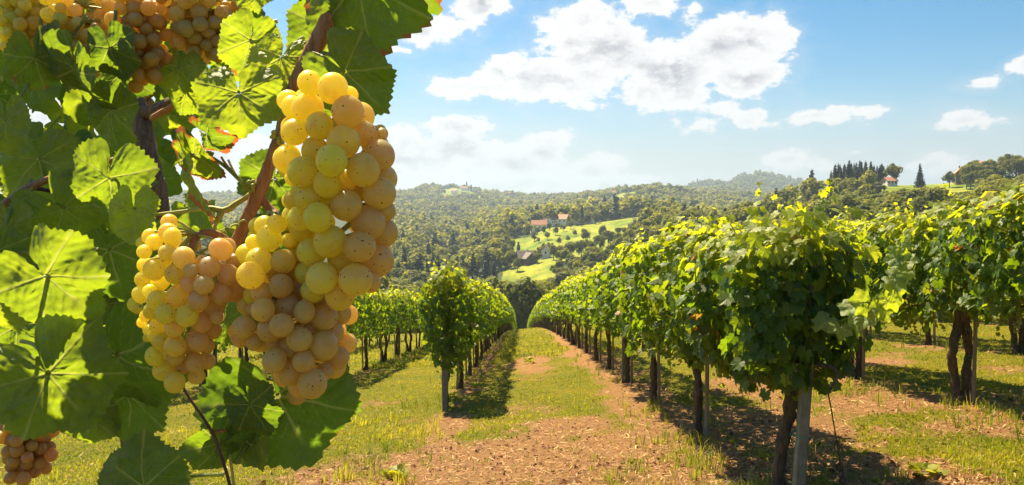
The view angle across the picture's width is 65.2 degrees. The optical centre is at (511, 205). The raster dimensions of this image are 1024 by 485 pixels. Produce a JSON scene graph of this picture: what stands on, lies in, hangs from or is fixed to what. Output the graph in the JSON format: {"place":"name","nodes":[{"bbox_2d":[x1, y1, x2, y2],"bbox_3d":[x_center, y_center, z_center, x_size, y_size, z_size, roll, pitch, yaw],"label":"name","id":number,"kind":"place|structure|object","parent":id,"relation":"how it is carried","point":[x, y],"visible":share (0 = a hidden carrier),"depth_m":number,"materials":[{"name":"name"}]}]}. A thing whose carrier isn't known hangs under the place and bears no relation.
{"place":"outdoors","nodes":[
{"label":"outdoors","id":0,"kind":"place"},
{"bbox_2d":[0,175,1023,484],"bbox_3d":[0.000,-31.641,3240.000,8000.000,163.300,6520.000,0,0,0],"label":"ground","id":1,"kind":"structure","parent":0,"point":[536,271],"depth_m":10.21,"materials":[{"name":"soil"}]},
{"bbox_2d":[184,304,227,384],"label":"grapevine","id":2,"kind":"object","parent":1,"relation":"on","point":[223,347],"visible":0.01,"depth_m":18.37,"materials":[{"name":"green plant"}]},
{"bbox_2d":[0,0,442,484],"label":"grapevine","id":3,"kind":"object","parent":1,"relation":"on","point":[83,206],"visible":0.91,"depth_m":0.55,"materials":[{"name":"green plant"}]},
{"bbox_2d":[0,0,46,50],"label":"grape bunch","id":4,"kind":"object","parent":3,"relation":"attached to","point":[22,16],"visible":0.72,"depth_m":0.71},
{"bbox_2d":[0,424,59,484],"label":"grape bunch","id":5,"kind":"object","parent":3,"relation":"attached to","point":[24,462],"visible":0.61,"depth_m":0.61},
{"bbox_2d":[39,0,114,77],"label":"grape bunch","id":6,"kind":"object","parent":3,"relation":"attached to","point":[69,15],"visible":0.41,"depth_m":0.69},
{"bbox_2d":[104,0,172,92],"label":"grape bunch","id":7,"kind":"object","parent":3,"relation":"attached to","point":[144,20],"visible":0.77,"depth_m":0.69,"materials":[{"name":"food"}]},
{"bbox_2d":[127,214,244,392],"bbox_3d":[-0.206,0.059,0.497,0.096,0.107,0.080,0,0,0],"label":"grape bunch","id":8,"kind":"object","parent":3,"relation":"on","point":[196,299],"visible":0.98,"depth_m":0.47,"materials":[{"name":"food"}]},
{"bbox_2d":[164,0,244,64],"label":"grape bunch","id":9,"kind":"object","parent":3,"relation":"on","point":[195,25],"visible":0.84,"depth_m":0.70,"materials":[{"name":"food"}]},
{"bbox_2d":[228,210,357,404],"bbox_3d":[-0.138,0.065,0.487,0.086,0.124,0.087,0,0,0],"label":"grape bunch","id":10,"kind":"object","parent":3,"relation":"attached to","point":[304,358],"visible":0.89,"depth_m":0.46,"materials":[{"name":"food"}]},
{"bbox_2d":[272,70,397,310],"bbox_3d":[-0.102,-0.011,0.469,0.073,0.145,0.091,0,0,-15],"label":"grape bunch","id":11,"kind":"object","parent":3,"relation":"attached to","point":[335,174],"visible":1,"depth_m":0.45,"materials":[{"name":"food"}]},
{"bbox_2d":[345,292,376,364],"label":"grapevine","id":12,"kind":"object","parent":1,"relation":"on","point":[365,309],"visible":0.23,"depth_m":19.20,"materials":[{"name":"green plant"}]},
{"bbox_2d":[346,289,394,369],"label":"grapevine","id":13,"kind":"object","parent":1,"relation":"on","point":[382,308],"visible":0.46,"depth_m":21.69,"materials":[{"name":"green plant"}]},
{"bbox_2d":[364,290,408,361],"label":"grapevine","id":14,"kind":"object","parent":1,"relation":"on","point":[397,322],"visible":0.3,"depth_m":24.54,"materials":[{"name":"green plant"}]},
{"bbox_2d":[380,462,408,479],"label":"weed","id":15,"kind":"object","parent":1,"relation":"on","point":[386,472],"visible":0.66,"depth_m":7.92,"materials":[{"name":"green plant"}]},
{"bbox_2d":[388,267,407,277],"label":"broadleaf tree","id":16,"kind":"object","parent":1,"relation":"on","point":[397,272],"visible":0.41,"depth_m":351.77,"materials":[{"name":"green plant"}]},
{"bbox_2d":[378,287,418,355],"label":"grapevine","id":17,"kind":"object","parent":1,"relation":"on","point":[411,313],"visible":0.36,"depth_m":27.30,"materials":[{"name":"green plant"}]},
{"bbox_2d":[396,291,422,351],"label":"grapevine","id":18,"kind":"object","parent":1,"relation":"on","point":[416,304],"visible":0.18,"depth_m":29.96,"materials":[{"name":"green plant"}]},
{"bbox_2d":[402,270,430,283],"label":"broadleaf tree","id":19,"kind":"object","parent":1,"relation":"on","point":[412,275],"visible":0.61,"depth_m":340.79,"materials":[{"name":"green plant"}]},
{"bbox_2d":[409,288,431,348],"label":"grapevine","id":20,"kind":"object","parent":1,"relation":"on","point":[419,330],"visible":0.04,"depth_m":32.73,"materials":[{"name":"green plant"}]},
{"bbox_2d":[442,299,449,411],"bbox_3d":[-1.053,2.498,12.600,0.143,2.100,0.144,0,0,0],"label":"trellis post","id":21,"kind":"object","parent":1,"relation":"on","point":[445,391],"visible":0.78,"depth_m":12.56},
{"bbox_2d":[416,256,478,406],"bbox_3d":[-1.054,2.127,13.490,1.025,2.643,2.318,0,0,0],"label":"grapevine","id":22,"kind":"object","parent":1,"relation":"on","point":[441,286],"visible":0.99,"depth_m":12.52,"materials":[{"name":"green plant"}]},
{"bbox_2d":[444,267,493,388],"bbox_3d":[-1.034,2.425,15.750,1.298,2.699,3.400,0,0,0],"label":"grapevine","id":23,"kind":"object","parent":1,"relation":"on","point":[481,324],"visible":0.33,"depth_m":15.46,"materials":[{"name":"green plant"}]},
{"bbox_2d":[468,251,478,276],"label":"spruce tree","id":24,"kind":"object","parent":1,"relation":"on","point":[473,264],"visible":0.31,"depth_m":404.86,"materials":[{"name":"green plant"}]},
{"bbox_2d":[467,283,495,374],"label":"grapevine","id":25,"kind":"object","parent":1,"relation":"on","point":[469,372],"visible":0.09,"depth_m":18.70,"materials":[{"name":"green plant"}]},
{"bbox_2d":[468,277,500,366],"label":"grapevine","id":26,"kind":"object","parent":1,"relation":"on","point":[490,292],"visible":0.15,"depth_m":21.50,"materials":[{"name":"green plant"}]},
{"bbox_2d":[480,259,490,280],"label":"spruce tree","id":27,"kind":"object","parent":1,"relation":"on","point":[485,275],"visible":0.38,"depth_m":387.94,"materials":[{"name":"green plant"}]},
{"bbox_2d":[479,292,502,359],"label":"grapevine","id":28,"kind":"object","parent":1,"relation":"on","point":[498,323],"visible":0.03,"depth_m":24.34,"materials":[{"name":"green plant"}]},
{"bbox_2d":[484,291,505,353],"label":"grapevine","id":29,"kind":"object","parent":1,"relation":"on","point":[485,340],"visible":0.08,"depth_m":27.10,"materials":[{"name":"green plant"}]},
{"bbox_2d":[481,276,510,303],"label":"broadleaf tree","id":30,"kind":"object","parent":1,"relation":"on","point":[494,281],"visible":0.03,"depth_m":184.74,"materials":[{"name":"green plant"}]},
{"bbox_2d":[490,284,507,346],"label":"grapevine","id":31,"kind":"object","parent":1,"relation":"on","point":[502,297],"visible":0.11,"depth_m":31.86,"materials":[{"name":"green plant"}]},
{"bbox_2d":[505,251,515,267],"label":"broadleaf tree","id":32,"kind":"object","parent":1,"relation":"on","point":[512,256],"visible":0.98,"depth_m":438.90,"materials":[{"name":"green plant"}]},
{"bbox_2d":[0,315,1023,484],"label":"grass","id":33,"kind":"structure","parent":1,"relation":"on","point":[1004,456],"depth_m":9.64,"materials":[{"name":"plant"}]},
{"bbox_2d":[0,321,1023,484],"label":"straw litter","id":34,"kind":"object","parent":1,"relation":"on","point":[736,464],"visible":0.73,"depth_m":7.81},
{"bbox_2d":[503,276,545,328],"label":"broadleaf tree","id":35,"kind":"object","parent":1,"relation":"on","point":[521,295],"visible":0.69,"depth_m":179.62,"materials":[{"name":"green plant"}]},
{"bbox_2d":[515,250,533,263],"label":"house","id":36,"kind":"structure","parent":1,"relation":"on","point":[520,254],"depth_m":450.31,"materials":[{"name":"grey tile"}]},
{"bbox_2d":[522,252,536,265],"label":"house","id":37,"kind":"structure","parent":1,"relation":"on","point":[528,258],"depth_m":443.41,"materials":[{"name":"grey tile"}]},
{"bbox_2d":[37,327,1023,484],"bbox_3d":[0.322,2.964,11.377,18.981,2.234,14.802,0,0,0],"label":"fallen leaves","id":38,"kind":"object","parent":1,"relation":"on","point":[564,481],"visible":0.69,"depth_m":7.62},
{"bbox_2d":[530,220,546,232],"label":"house","id":39,"kind":"structure","parent":1,"relation":"on","point":[538,223],"depth_m":636.81,"materials":[{"name":"orange tile"}]},
{"bbox_2d":[526,280,556,307],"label":"broadleaf tree","id":40,"kind":"object","parent":1,"relation":"on","point":[541,283],"visible":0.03,"depth_m":218.87,"materials":[{"name":"green plant"}]},
{"bbox_2d":[540,245,550,259],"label":"house","id":41,"kind":"structure","parent":1,"relation":"on","point":[545,252],"depth_m":452.89,"materials":[{"name":"paint"}]},
{"bbox_2d":[546,291,559,334],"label":"grapevine","id":42,"kind":"object","parent":1,"relation":"on","point":[549,312],"visible":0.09,"depth_m":38.83,"materials":[{"name":"green plant"}]},
{"bbox_2d":[549,290,565,338],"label":"grapevine","id":43,"kind":"object","parent":1,"relation":"on","point":[552,296],"visible":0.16,"depth_m":33.16,"materials":[{"name":"green plant"}]},
{"bbox_2d":[546,270,570,288],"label":"broadleaf tree","id":44,"kind":"object","parent":1,"relation":"on","point":[559,277],"visible":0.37,"depth_m":329.23,"materials":[{"name":"green plant"}]},
{"bbox_2d":[554,214,568,225],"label":"house","id":45,"kind":"structure","parent":1,"relation":"on","point":[562,219],"depth_m":641.70,"materials":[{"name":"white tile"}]},
{"bbox_2d":[553,286,569,340],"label":"grapevine","id":46,"kind":"object","parent":1,"relation":"on","point":[568,334],"visible":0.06,"depth_m":30.45,"materials":[{"name":"green plant"}]},
{"bbox_2d":[551,272,577,344],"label":"grapevine","id":47,"kind":"object","parent":1,"relation":"on","point":[559,300],"visible":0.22,"depth_m":27.69,"materials":[{"name":"green plant"}]},
{"bbox_2d":[559,271,580,348],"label":"grapevine","id":48,"kind":"object","parent":1,"relation":"on","point":[564,299],"visible":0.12,"depth_m":25.07,"materials":[{"name":"green plant"}]},
{"bbox_2d":[564,267,588,353],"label":"grapevine","id":49,"kind":"object","parent":1,"relation":"on","point":[573,279],"visible":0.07,"depth_m":22.30,"materials":[{"name":"green plant"}]},
{"bbox_2d":[574,240,588,256],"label":"broadleaf tree","id":50,"kind":"object","parent":1,"relation":"on","point":[581,245],"visible":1,"depth_m":434.87,"materials":[{"name":"green plant"}]},
{"bbox_2d":[565,264,599,360],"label":"grapevine","id":51,"kind":"object","parent":1,"relation":"on","point":[573,308],"visible":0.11,"depth_m":19.45,"materials":[{"name":"green plant"}]},
{"bbox_2d":[570,253,611,369],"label":"grapevine","id":52,"kind":"object","parent":1,"relation":"on","point":[582,286],"visible":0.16,"depth_m":16.94,"materials":[{"name":"green plant"}]},
{"bbox_2d":[200,300,989,372],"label":"distant grass","id":53,"kind":"structure","parent":1,"relation":"on","point":[504,352],"depth_m":27.65,"materials":[{"name":"plant"}]},
{"bbox_2d":[169,166,1020,283],"bbox_3d":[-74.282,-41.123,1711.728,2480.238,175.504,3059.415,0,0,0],"label":"spruce woodland","id":54,"kind":"object","parent":1,"relation":"on","point":[614,215],"visible":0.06,"depth_m":598.17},
{"bbox_2d":[168,169,1023,333],"bbox_3d":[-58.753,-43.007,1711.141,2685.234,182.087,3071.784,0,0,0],"label":"woodland","id":55,"kind":"object","parent":1,"relation":"on","point":[474,211],"visible":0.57,"depth_m":760.67,"materials":[{"name":"green plant"}]},
{"bbox_2d":[592,235,605,248],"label":"broadleaf tree","id":56,"kind":"object","parent":1,"relation":"on","point":[600,240],"visible":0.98,"depth_m":448.69,"materials":[{"name":"green plant"}]},
{"bbox_2d":[601,230,613,244],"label":"broadleaf tree","id":57,"kind":"object","parent":1,"relation":"on","point":[606,235],"visible":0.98,"depth_m":468.27,"materials":[{"name":"green plant"}]},
{"bbox_2d":[579,253,660,382],"bbox_3d":[1.979,1.904,14.014,1.440,2.678,3.106,0,0,0],"label":"grapevine","id":58,"kind":"object","parent":1,"relation":"on","point":[593,283],"visible":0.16,"depth_m":14.37,"materials":[{"name":"green plant"}]},
{"bbox_2d":[621,340,624,380],"bbox_3d":[2.014,2.305,14.370,0.086,2.300,0.086,0,0,0],"label":"trellis post","id":59,"kind":"object","parent":1,"relation":"on","point":[623,364],"visible":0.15,"depth_m":14.33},
{"bbox_2d":[590,228,671,404],"bbox_3d":[2.005,1.568,11.214,1.571,2.695,3.114,0,0,0],"label":"grapevine","id":60,"kind":"object","parent":1,"relation":"on","point":[610,303],"visible":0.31,"depth_m":11.18,"materials":[{"name":"green plant"}]},
{"bbox_2d":[628,233,654,244],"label":"broadleaf tree","id":61,"kind":"object","parent":1,"relation":"on","point":[645,238],"visible":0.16,"depth_m":333.64,"materials":[{"name":"green plant"}]},
{"bbox_2d":[261,351,1022,484],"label":"soil clods","id":62,"kind":"object","parent":1,"relation":"on","point":[749,464],"visible":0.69,"depth_m":7.79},
{"bbox_2d":[633,226,651,236],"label":"broadleaf tree","id":63,"kind":"object","parent":1,"relation":"on","point":[646,230],"visible":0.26,"depth_m":365.17,"materials":[{"name":"green plant"}]},
{"bbox_2d":[657,353,664,403],"bbox_3d":[2.076,2.116,11.172,0.132,1.701,0.134,0,0,29],"label":"wooden stake","id":64,"kind":"object","parent":1,"relation":"on","point":[658,376],"visible":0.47,"depth_m":11.13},
{"bbox_2d":[649,225,677,237],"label":"broadleaf tree","id":65,"kind":"object","parent":1,"relation":"on","point":[656,231],"visible":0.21,"depth_m":346.96,"materials":[{"name":"green plant"}]},
{"bbox_2d":[653,212,676,224],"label":"broadleaf tree","id":66,"kind":"object","parent":1,"relation":"on","point":[658,218],"visible":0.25,"depth_m":409.49,"materials":[{"name":"green plant"}]},
{"bbox_2d":[672,212,694,229],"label":"broadleaf tree","id":67,"kind":"object","parent":1,"relation":"on","point":[687,216],"visible":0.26,"depth_m":375.59,"materials":[{"name":"green plant"}]},
{"bbox_2d":[618,207,755,436],"bbox_3d":[1.929,1.289,8.443,1.563,2.547,3.149,0,0,0],"label":"grapevine","id":68,"kind":"object","parent":1,"relation":"on","point":[653,256],"visible":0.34,"depth_m":8.35,"materials":[{"name":"green plant"}]},
{"bbox_2d":[676,209,701,219],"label":"broadleaf tree","id":69,"kind":"object","parent":1,"relation":"on","point":[694,213],"visible":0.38,"depth_m":385.60,"materials":[{"name":"green plant"}]},
{"bbox_2d":[701,363,710,435],"bbox_3d":[2.024,1.765,8.380,0.134,1.701,0.143,1,-1,-24],"label":"wooden stake","id":70,"kind":"object","parent":1,"relation":"on","point":[706,420],"visible":0.34,"depth_m":8.33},
{"bbox_2d":[718,210,744,221],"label":"broadleaf tree","id":71,"kind":"object","parent":1,"relation":"on","point":[729,212],"visible":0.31,"depth_m":338.62,"materials":[{"name":"green plant"}]},
{"bbox_2d":[765,198,790,214],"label":"broadleaf tree","id":72,"kind":"object","parent":1,"relation":"on","point":[771,207],"visible":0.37,"depth_m":340.68,"materials":[{"name":"green plant"}]},
{"bbox_2d":[772,189,795,200],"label":"broadleaf tree","id":73,"kind":"object","parent":1,"relation":"on","point":[788,192],"visible":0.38,"depth_m":428.62,"materials":[{"name":"green plant"}]},
{"bbox_2d":[653,178,919,484],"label":"grapevine","id":74,"kind":"object","parent":1,"relation":"on","point":[765,330],"visible":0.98,"depth_m":5.33,"materials":[{"name":"green plant"}]},
{"bbox_2d":[777,193,796,207],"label":"broadleaf tree","id":75,"kind":"object","parent":1,"relation":"on","point":[785,196],"visible":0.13,"depth_m":367.88,"materials":[{"name":"green plant"}]},
{"bbox_2d":[792,252,824,484],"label":"trellis post","id":76,"kind":"object","parent":1,"relation":"on","point":[802,438],"visible":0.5,"depth_m":5.33,"materials":[{"name":"wood"}]},
{"bbox_2d":[719,333,838,393],"bbox_3d":[1.832,1.065,5.484,0.180,0.238,1.014,0,0,-26],"label":"bracing branch","id":77,"kind":"object","parent":76,"relation":"attached to","point":[825,366],"visible":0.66,"depth_m":5.17,"materials":[{"name":"brown plant"}]},
{"bbox_2d":[828,393,844,484],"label":"anchor wire","id":78,"kind":"object","parent":77,"relation":"hanging from","point":[840,463],"visible":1,"depth_m":5.16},
{"bbox_2d":[806,201,844,222],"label":"broadleaf tree","id":79,"kind":"object","parent":1,"relation":"on","point":[830,213],"visible":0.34,"depth_m":256.42,"materials":[{"name":"green plant"}]},
{"bbox_2d":[837,194,862,209],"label":"broadleaf tree","id":80,"kind":"object","parent":1,"relation":"on","point":[845,199],"visible":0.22,"depth_m":267.44,"materials":[{"name":"green plant"}]},
{"bbox_2d":[843,203,882,221],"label":"broadleaf tree","id":81,"kind":"object","parent":1,"relation":"on","point":[865,209],"visible":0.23,"depth_m":220.56,"materials":[{"name":"green plant"}]},
{"bbox_2d":[861,329,864,378],"bbox_3d":[5.029,1.856,11.536,0.133,1.701,0.133,0,0,3],"label":"wooden stake","id":82,"kind":"object","parent":1,"relation":"on","point":[863,361],"visible":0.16,"depth_m":11.51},
{"bbox_2d":[822,198,943,379],"bbox_3d":[5.009,1.284,11.594,1.553,2.748,3.114,0,0,0],"label":"grapevine","id":83,"kind":"object","parent":1,"relation":"on","point":[861,229],"visible":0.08,"depth_m":10.83,"materials":[{"name":"green plant"}]},
{"bbox_2d":[873,194,901,207],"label":"broadleaf tree","id":84,"kind":"object","parent":1,"relation":"on","point":[889,197],"visible":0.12,"depth_m":255.01,"materials":[{"name":"green plant"}]},
{"bbox_2d":[880,176,898,185],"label":"house","id":85,"kind":"structure","parent":1,"relation":"on","point":[890,181],"depth_m":433.95,"materials":[{"name":"paint"}]},
{"bbox_2d":[882,163,902,177],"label":"broadleaf tree","id":86,"kind":"object","parent":1,"relation":"on","point":[893,170],"visible":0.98,"depth_m":438.27,"materials":[{"name":"green plant"}]},
{"bbox_2d":[874,199,916,214],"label":"broadleaf tree","id":87,"kind":"object","parent":1,"relation":"on","point":[887,203],"visible":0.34,"depth_m":229.44,"materials":[{"name":"green plant"}]},
{"bbox_2d":[891,188,910,200],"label":"broadleaf tree","id":88,"kind":"object","parent":1,"relation":"on","point":[903,191],"visible":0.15,"depth_m":271.60,"materials":[{"name":"green plant"}]},
{"bbox_2d":[898,187,926,203],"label":"broadleaf tree","id":89,"kind":"object","parent":1,"relation":"on","point":[913,193],"visible":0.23,"depth_m":262.04,"materials":[{"name":"green plant"}]},
{"bbox_2d":[880,238,951,344],"bbox_3d":[8.009,1.476,15.250,1.404,2.670,3.400,0,0,0],"label":"grapevine","id":90,"kind":"object","parent":1,"relation":"on","point":[928,340],"depth_m":15.35,"materials":[{"name":"brown plant"}]},
{"bbox_2d":[913,163,925,187],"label":"spruce tree","id":91,"kind":"object","parent":1,"relation":"on","point":[919,182],"visible":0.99,"depth_m":439.12,"materials":[{"name":"green plant"}]},
{"bbox_2d":[908,196,941,214],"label":"broadleaf tree","id":92,"kind":"object","parent":1,"relation":"on","point":[919,202],"visible":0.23,"depth_m":232.87,"materials":[{"name":"green plant"}]},
{"bbox_2d":[907,462,951,478],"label":"weed","id":93,"kind":"object","parent":1,"relation":"on","point":[933,469],"visible":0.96,"depth_m":6.03,"materials":[{"name":"green plant"}]},
{"bbox_2d":[916,187,948,202],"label":"broadleaf tree","id":94,"kind":"object","parent":1,"relation":"on","point":[931,195],"visible":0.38,"depth_m":253.03,"materials":[{"name":"green plant"}]},
{"bbox_2d":[854,184,1023,405],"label":"grapevine","id":95,"kind":"object","parent":1,"relation":"on","point":[944,263],"visible":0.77,"depth_m":8.72,"materials":[{"name":"green plant"}]},
{"bbox_2d":[934,186,960,200],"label":"broadleaf tree","id":96,"kind":"object","parent":1,"relation":"on","point":[945,192],"visible":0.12,"depth_m":264.84,"materials":[{"name":"green plant"}]},
{"bbox_2d":[942,171,956,187],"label":"broadleaf tree","id":97,"kind":"object","parent":1,"relation":"on","point":[950,176],"visible":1,"depth_m":438.89,"materials":[{"name":"green plant"}]},
{"bbox_2d":[953,166,965,183],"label":"house","id":98,"kind":"structure","parent":1,"relation":"on","point":[957,178],"depth_m":449.16,"materials":[{"name":"paint"}]},
{"bbox_2d":[959,164,978,186],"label":"broadleaf tree","id":99,"kind":"object","parent":1,"relation":"on","point":[966,169],"visible":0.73,"depth_m":433.29,"materials":[{"name":"green plant"}]},
{"bbox_2d":[964,314,977,404],"bbox_3d":[5.015,1.526,8.732,0.143,1.701,0.134,1,1,21],"label":"wooden stake","id":100,"kind":"object","parent":1,"relation":"on","point":[974,361],"visible":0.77,"depth_m":8.71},
{"bbox_2d":[965,171,977,189],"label":"broadleaf tree","id":101,"kind":"object","parent":1,"relation":"on","point":[970,177],"visible":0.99,"depth_m":418.74,"materials":[{"name":"green plant"}]},
{"bbox_2d":[973,185,998,198],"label":"broadleaf tree","id":102,"kind":"object","parent":1,"relation":"on","point":[977,191],"visible":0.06,"depth_m":213.64,"materials":[{"name":"green plant"}]},
{"bbox_2d":[977,169,994,178],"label":"broadleaf tree","id":103,"kind":"object","parent":1,"relation":"on","point":[985,173],"visible":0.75,"depth_m":418.61,"materials":[{"name":"green plant"}]},
{"bbox_2d":[958,181,1023,319],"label":"grapevine","id":104,"kind":"object","parent":1,"relation":"on","point":[1004,309],"visible":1,"depth_m":7.32,"materials":[{"name":"green plant"}]},
{"bbox_2d":[979,174,1008,184],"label":"broadleaf tree","id":105,"kind":"object","parent":1,"relation":"on","point":[991,178],"visible":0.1,"depth_m":309.63,"materials":[{"name":"green plant"}]},
{"bbox_2d":[989,231,1023,354],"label":"grapevine","id":106,"kind":"object","parent":1,"relation":"on","point":[1017,344],"visible":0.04,"depth_m":12.60,"materials":[{"name":"brown plant"}]},
{"bbox_2d":[990,178,1023,190],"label":"broadleaf tree","id":107,"kind":"object","parent":1,"relation":"on","point":[1001,182],"visible":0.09,"depth_m":249.59,"materials":[{"name":"green plant"}]},
{"bbox_2d":[1001,158,1022,178],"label":"broadleaf tree","id":108,"kind":"object","parent":1,"relation":"on","point":[1006,164],"visible":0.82,"depth_m":432.81,"materials":[{"name":"green plant"}]},
{"bbox_2d":[0,0,1023,193],"label":"sky","id":109,"kind":"structure","parent":0,"point":[525,96],"materials":[{"name":"blue"}]},
{"bbox_2d":[29,336,1023,484],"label":"tall grass","id":110,"kind":"structure","parent":0,"point":[698,462],"depth_m":8.04,"materials":[{"name":"plant"}]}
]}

